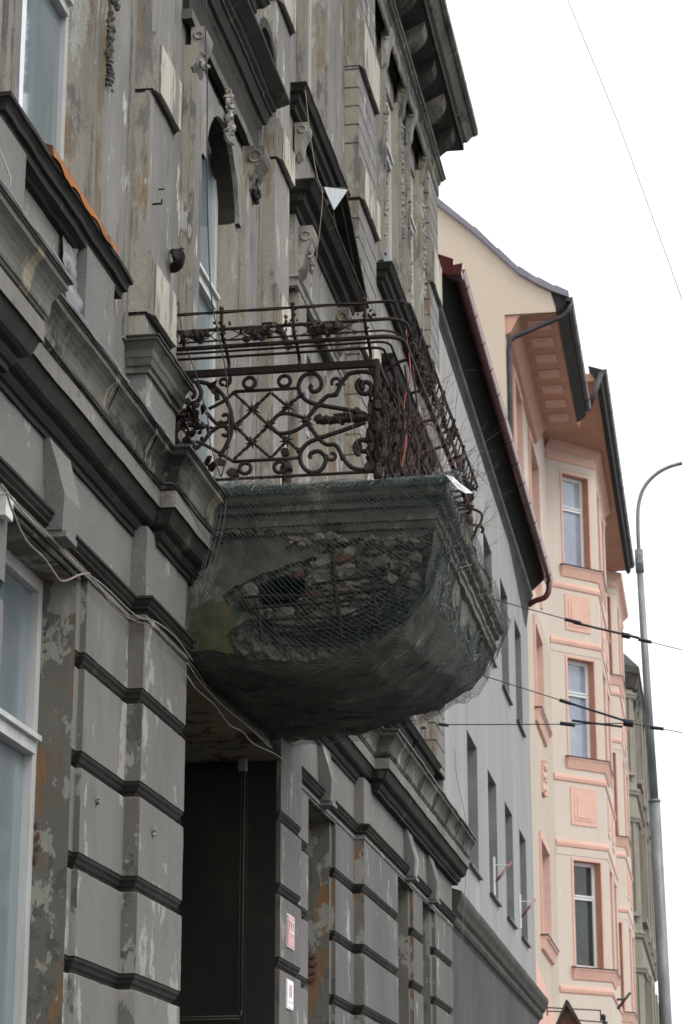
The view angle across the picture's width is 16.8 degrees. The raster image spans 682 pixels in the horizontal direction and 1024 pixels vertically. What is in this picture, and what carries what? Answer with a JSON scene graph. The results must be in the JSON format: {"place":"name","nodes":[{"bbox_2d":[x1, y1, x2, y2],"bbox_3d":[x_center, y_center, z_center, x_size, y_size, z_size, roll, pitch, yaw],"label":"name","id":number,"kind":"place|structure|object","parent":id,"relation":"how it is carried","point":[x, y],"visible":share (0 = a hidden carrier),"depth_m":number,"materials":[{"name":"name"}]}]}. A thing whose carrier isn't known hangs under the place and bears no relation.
{"place":"outdoors","nodes":[
{"label":"outdoors","id":0,"kind":"place"},
{"bbox_2d":[280,448,292,487],"bbox_3d":[-0.383,-0.160,16.026,0.090,0.575,0.116,-3,-17,9],"label":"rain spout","id":1,"kind":"object","parent":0,"point":[285,452],"visible":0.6,"depth_m":16.05,"materials":[{"name":"metal"}]},
{"bbox_2d":[438,0,681,1023],"label":"sky","id":2,"kind":"structure","parent":0,"point":[548,176],"materials":[{"name":"white"}]},
{"bbox_2d":[568,0,681,299],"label":"contact wire","id":3,"kind":"object","parent":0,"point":[627,149],"visible":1,"depth_m":23.98,"materials":[{"name":"metal"}]},
{"bbox_2d":[624,653,659,1023],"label":"ochre house","id":4,"kind":"structure","parent":0,"point":[645,938],"depth_m":76.06,"materials":[{"name":"beige paint"}]},
{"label":"pavement","id":5,"kind":"structure","parent":0,"visible":0},
{"bbox_2d":[0,0,504,1023],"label":"town house","id":6,"kind":"structure","parent":5,"relation":"on","point":[356,866],"depth_m":15.21,"materials":[{"name":"grey stone"}]},
{"bbox_2d":[0,150,10,189],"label":"hanging loop","id":7,"kind":"object","parent":6,"relation":"hanging from","point":[6,168],"visible":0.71,"depth_m":11.66,"materials":[{"name":"white plastic"}]},
{"bbox_2d":[0,492,14,521],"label":"junction box","id":8,"kind":"object","parent":6,"relation":"attached to","point":[6,514],"visible":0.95,"depth_m":11.43,"materials":[{"name":"white plastic"}]},
{"bbox_2d":[0,548,42,1023],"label":"window","id":9,"kind":"structure","parent":6,"relation":"in","point":[21,592],"depth_m":12.38,"materials":[{"name":"white paint"}]},
{"bbox_2d":[5,491,90,581],"bbox_3d":[-1.512,0.210,12.014,0.020,0.213,1.554,-3,-17,9],"label":"loose cable","id":10,"kind":"object","parent":6,"relation":"attached to","point":[33,548],"visible":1,"depth_m":11.75,"materials":[{"name":"grey plastic"}]},
{"bbox_2d":[22,0,73,161],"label":"window","id":11,"kind":"structure","parent":6,"relation":"in","point":[47,21],"depth_m":13.78,"materials":[{"name":"white paint"}]},
{"bbox_2d":[61,234,82,312],"bbox_3d":[-1.508,-1.175,13.159,0.115,0.740,0.360,-3,-17,9],"label":"torn film","id":12,"kind":"object","parent":6,"relation":"attached to","point":[72,296],"visible":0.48,"depth_m":13.17,"materials":[{"name":"plastic"}]},
{"bbox_2d":[45,143,118,255],"bbox_3d":[-1.470,-1.759,13.173,0.065,0.106,1.381,-3,-17,9],"label":"metal sheet","id":13,"kind":"object","parent":6,"relation":"on","point":[63,167],"visible":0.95,"depth_m":13.03,"materials":[{"name":"orange metal"}]},
{"bbox_2d":[1,483,192,661],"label":"grey cable","id":14,"kind":"object","parent":6,"relation":"attached to","point":[42,530],"visible":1,"depth_m":12.76,"materials":[{"name":"grey plastic"}]},
{"bbox_2d":[95,791,99,804],"bbox_3d":[-1.359,1.604,12.922,0.037,0.073,0.053,-3,-17,9],"label":"iron hook","id":15,"kind":"object","parent":6,"relation":"attached to","point":[97,802],"visible":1,"depth_m":12.91,"materials":[{"name":"grey metal"}]},
{"bbox_2d":[0,485,206,685],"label":"grey cable","id":16,"kind":"object","parent":6,"relation":"attached to","point":[1,487],"visible":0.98,"depth_m":13.15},
{"bbox_2d":[61,357,184,498],"bbox_3d":[-1.252,-0.443,13.207,0.078,0.037,2.403,-4,-18,11],"label":"cornice cable","id":17,"kind":"object","parent":6,"relation":"on","point":[118,432],"visible":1,"depth_m":13.08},
{"bbox_2d":[44,335,222,543],"bbox_3d":[-1.248,-0.442,13.153,0.101,0.066,4.302,-3,-18,11],"label":"cornice cable","id":18,"kind":"object","parent":6,"relation":"on","point":[133,450],"visible":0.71,"depth_m":13.52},
{"bbox_2d":[151,823,156,835],"bbox_3d":[-1.117,1.897,13.762,0.034,0.075,0.055,2,-17,-6],"label":"iron hook","id":19,"kind":"object","parent":6,"relation":"attached to","point":[153,833],"visible":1,"depth_m":13.75,"materials":[{"name":"grey metal"}]},
{"bbox_2d":[152,188,164,204],"bbox_3d":[-1.179,-2.045,14.961,0.076,0.164,0.114,-3,-17,9],"label":"iron hook","id":20,"kind":"object","parent":6,"relation":"attached to","point":[161,203],"visible":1,"depth_m":14.89,"materials":[{"name":"black metal"}]},
{"bbox_2d":[62,730,276,1023],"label":"doorway","id":21,"kind":"structure","parent":6,"relation":"in","point":[208,909],"depth_m":17.58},
{"bbox_2d":[170,247,185,272],"bbox_3d":[-1.114,-1.669,15.289,0.144,0.145,0.297,13,-21,-36],"label":"rain spout","id":22,"kind":"object","parent":6,"relation":"attached to","point":[178,258],"visible":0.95,"depth_m":15.20,"materials":[{"name":"metal"}]},
{"bbox_2d":[177,302,220,476],"bbox_3d":[-0.950,-0.816,15.231,0.346,1.248,0.008,-3,-17,9],"label":"black cable","id":23,"kind":"object","parent":6,"relation":"attached to","point":[202,398],"visible":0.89,"depth_m":15.19,"materials":[{"name":"black rubber"}]},
{"bbox_2d":[196,140,219,475],"bbox_3d":[-1.044,-1.346,17.005,0.100,3.316,1.096,-3,-17,9],"label":"balcony door","id":24,"kind":"structure","parent":6,"relation":"in","point":[205,305],"depth_m":17.45,"materials":[{"name":"white paint"}]},
{"bbox_2d":[180,758,247,1020],"bbox_3d":[-1.296,2.865,17.531,1.160,1.975,0.060,-3,-17,9],"label":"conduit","id":25,"kind":"object","parent":6,"relation":"attached to","point":[242,764],"visible":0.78,"depth_m":17.41,"materials":[{"name":"black metal"}]},
{"bbox_2d":[205,0,229,476],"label":"black cable","id":26,"kind":"object","parent":6,"relation":"hanging from","point":[208,242],"visible":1,"depth_m":15.26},
{"bbox_2d":[187,662,271,747],"bbox_3d":[-0.749,1.384,15.978,0.008,0.058,2.748,-3,-17,9],"label":"cable","id":27,"kind":"object","parent":6,"relation":"attached to","point":[225,707],"depth_m":15.77,"materials":[{"name":"grey plastic"}]},
{"bbox_2d":[186,675,285,762],"bbox_3d":[-0.708,1.520,16.315,0.010,0.133,3.318,-3,-17,9],"label":"cable","id":28,"kind":"object","parent":6,"relation":"attached to","point":[229,724],"depth_m":15.89,"materials":[{"name":"grey plastic"}]},
{"bbox_2d":[285,978,293,1010],"bbox_3d":[-0.392,3.700,17.685,0.017,0.220,0.260,-3,-17,9],"label":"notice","id":29,"kind":"object","parent":6,"relation":"attached to","point":[289,993],"visible":1,"depth_m":17.65,"materials":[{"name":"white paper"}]},
{"bbox_2d":[286,913,294,949],"bbox_3d":[-0.388,3.247,17.846,0.017,0.250,0.290,-3,-17,9],"label":"house number plate","id":30,"kind":"object","parent":6,"relation":"attached to","point":[290,931],"visible":1,"depth_m":17.80,"materials":[{"name":"pink metal"}]},
{"bbox_2d":[306,376,309,487],"bbox_3d":[-0.380,-0.513,20.849,0.100,1.896,0.946,-3,-17,9],"label":"window","id":31,"kind":"structure","parent":6,"relation":"in","point":[308,430],"depth_m":21.34,"materials":[{"name":"white paint"}]},
{"bbox_2d":[308,0,310,90],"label":"window","id":32,"kind":"structure","parent":6,"relation":"in","point":[309,11],"depth_m":22.52,"materials":[{"name":"white paint"}]},
{"bbox_2d":[305,90,322,286],"bbox_3d":[-0.235,-2.803,19.913,0.162,1.864,0.008,-3,-17,9],"label":"tan wire","id":33,"kind":"object","parent":6,"relation":"hanging from","point":[320,185],"visible":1,"depth_m":19.89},
{"bbox_2d":[185,465,511,746],"bbox_3d":[0.217,0.900,16.603,2.036,1.308,3.828,-3,-17,9],"label":"safety net","id":34,"kind":"object","parent":6,"relation":"on","point":[441,595],"visible":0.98,"depth_m":15.01,"materials":[{"name":"grey fabric"}]},
{"bbox_2d":[446,475,471,492],"bbox_3d":[0.764,-0.182,14.861,0.176,0.129,0.040,1,-17,-4],"label":"torn plastic","id":35,"kind":"object","parent":34,"relation":"attached to","point":[457,484],"visible":1,"depth_m":14.85,"materials":[{"name":"white plastic"}]},
{"bbox_2d":[386,98,393,260],"bbox_3d":[0.510,-3.781,27.037,0.100,2.596,1.096,-3,-17,9],"label":"window","id":36,"kind":"structure","parent":6,"relation":"in","point":[389,157],"depth_m":27.49,"materials":[{"name":"white paint"}]},
{"bbox_2d":[410,172,415,308],"bbox_3d":[0.836,-3.213,28.873,0.100,2.596,0.996,-3,-17,9],"label":"window","id":37,"kind":"structure","parent":6,"relation":"in","point":[413,227],"depth_m":29.33,"materials":[{"name":"white paint"}]},
{"bbox_2d":[330,328,510,554],"bbox_3d":[0.711,-0.342,16.636,1.219,1.207,3.911,-3,-17,9],"label":"dead shrub","id":38,"kind":"object","parent":6,"relation":"on","point":[405,446],"visible":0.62,"depth_m":15.58,"materials":[{"name":"brown plant"}]},
{"bbox_2d":[454,749,466,1017],"bbox_3d":[1.499,4.536,28.377,0.167,3.300,0.008,-3,-17,9],"label":"green line","id":39,"kind":"object","parent":6,"relation":"hanging from","point":[464,894],"visible":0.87,"depth_m":28.26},
{"bbox_2d":[488,677,623,720],"bbox_3d":[2.184,2.115,27.623,2.474,0.911,0.044,-3,-17,9],"label":"span wire","id":40,"kind":"object","parent":6,"relation":"attached to","point":[583,707],"visible":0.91,"depth_m":27.46,"materials":[{"name":"black metal"}]},
{"bbox_2d":[437,719,681,732],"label":"span wire","id":41,"kind":"object","parent":6,"relation":"attached to","point":[627,723],"visible":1,"depth_m":27.36,"materials":[{"name":"black metal"}]},
{"bbox_2d":[495,599,681,649],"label":"span wire","id":42,"kind":"object","parent":6,"relation":"attached to","point":[623,634],"visible":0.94,"depth_m":27.66,"materials":[{"name":"black metal"}]},
{"bbox_2d":[329,254,553,1023],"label":"grey house","id":43,"kind":"structure","parent":5,"relation":"on","point":[496,983],"depth_m":35.73,"materials":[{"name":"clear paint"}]},
{"bbox_2d":[469,863,482,880],"bbox_3d":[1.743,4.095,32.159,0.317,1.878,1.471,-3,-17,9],"label":"window sill","id":44,"kind":"structure","parent":43,"relation":"in","point":[471,865],"depth_m":31.78,"materials":[{"name":"grey metal"}]},
{"bbox_2d":[490,657,497,667],"bbox_3d":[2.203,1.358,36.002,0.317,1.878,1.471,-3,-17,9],"label":"window sill","id":45,"kind":"structure","parent":43,"relation":"in","point":[495,666],"depth_m":36.16,"materials":[{"name":"grey metal"}]},
{"bbox_2d":[489,892,502,906],"bbox_3d":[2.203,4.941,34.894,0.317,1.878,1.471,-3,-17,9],"label":"window sill","id":46,"kind":"structure","parent":43,"relation":"in","point":[492,894],"depth_m":34.44,"materials":[{"name":"grey metal"}]},
{"bbox_2d":[493,857,512,894],"bbox_3d":[2.435,5.455,34.615,0.295,0.570,0.042,-3,-17,9],"label":"flagpole bracket","id":47,"kind":"object","parent":43,"relation":"attached to","point":[495,880],"visible":0.94,"depth_m":34.62,"materials":[{"name":"white metal"}]},
{"bbox_2d":[502,685,512,705],"bbox_3d":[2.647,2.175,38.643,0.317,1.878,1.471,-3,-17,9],"label":"window sill","id":48,"kind":"structure","parent":43,"relation":"in","point":[508,697],"depth_m":38.27,"materials":[{"name":"grey metal"}]},
{"bbox_2d":[507,916,517,929],"bbox_3d":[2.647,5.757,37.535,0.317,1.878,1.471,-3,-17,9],"label":"window sill","id":49,"kind":"structure","parent":43,"relation":"in","point":[509,918],"depth_m":37.09,"materials":[{"name":"grey metal"}]},
{"bbox_2d":[516,719,525,737],"bbox_3d":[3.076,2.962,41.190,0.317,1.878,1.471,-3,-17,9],"label":"window sill","id":50,"kind":"structure","parent":43,"relation":"in","point":[518,720],"depth_m":40.81,"materials":[{"name":"grey metal"}]},
{"bbox_2d":[521,936,531,947],"bbox_3d":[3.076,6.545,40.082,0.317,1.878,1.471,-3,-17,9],"label":"window sill","id":51,"kind":"structure","parent":43,"relation":"in","point":[523,938],"depth_m":39.67,"materials":[{"name":"grey metal"}]},
{"bbox_2d":[519,894,536,927],"bbox_3d":[3.164,6.740,38.972,0.295,0.570,0.042,-3,-17,9],"label":"flagpole bracket","id":52,"kind":"object","parent":43,"relation":"attached to","point":[527,908],"visible":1,"depth_m":38.98,"materials":[{"name":"white metal"}]},
{"bbox_2d":[437,198,637,1023],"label":"pink house","id":53,"kind":"structure","parent":5,"relation":"on","point":[556,399],"depth_m":53.84,"materials":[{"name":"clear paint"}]},
{"bbox_2d":[556,1000,580,1023],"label":"gabled sign","id":54,"kind":"object","parent":53,"relation":"attached to","point":[567,1015],"visible":1,"depth_m":43.95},
{"bbox_2d":[546,1006,607,1023],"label":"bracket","id":55,"kind":"object","parent":53,"relation":"attached to","point":[603,1018],"visible":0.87,"depth_m":45.91,"materials":[{"name":"black metal"}]},
{"bbox_2d":[617,992,630,1009],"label":"wall bracket","id":56,"kind":"object","parent":53,"relation":"attached to","point":[623,1000],"depth_m":54.68,"materials":[{"name":"black metal"}]},
{"bbox_2d":[634,462,681,1023],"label":"street lamp","id":57,"kind":"object","parent":5,"relation":"on","point":[663,979],"visible":1,"depth_m":35.83,"materials":[{"name":"grey metal"}]}
]}

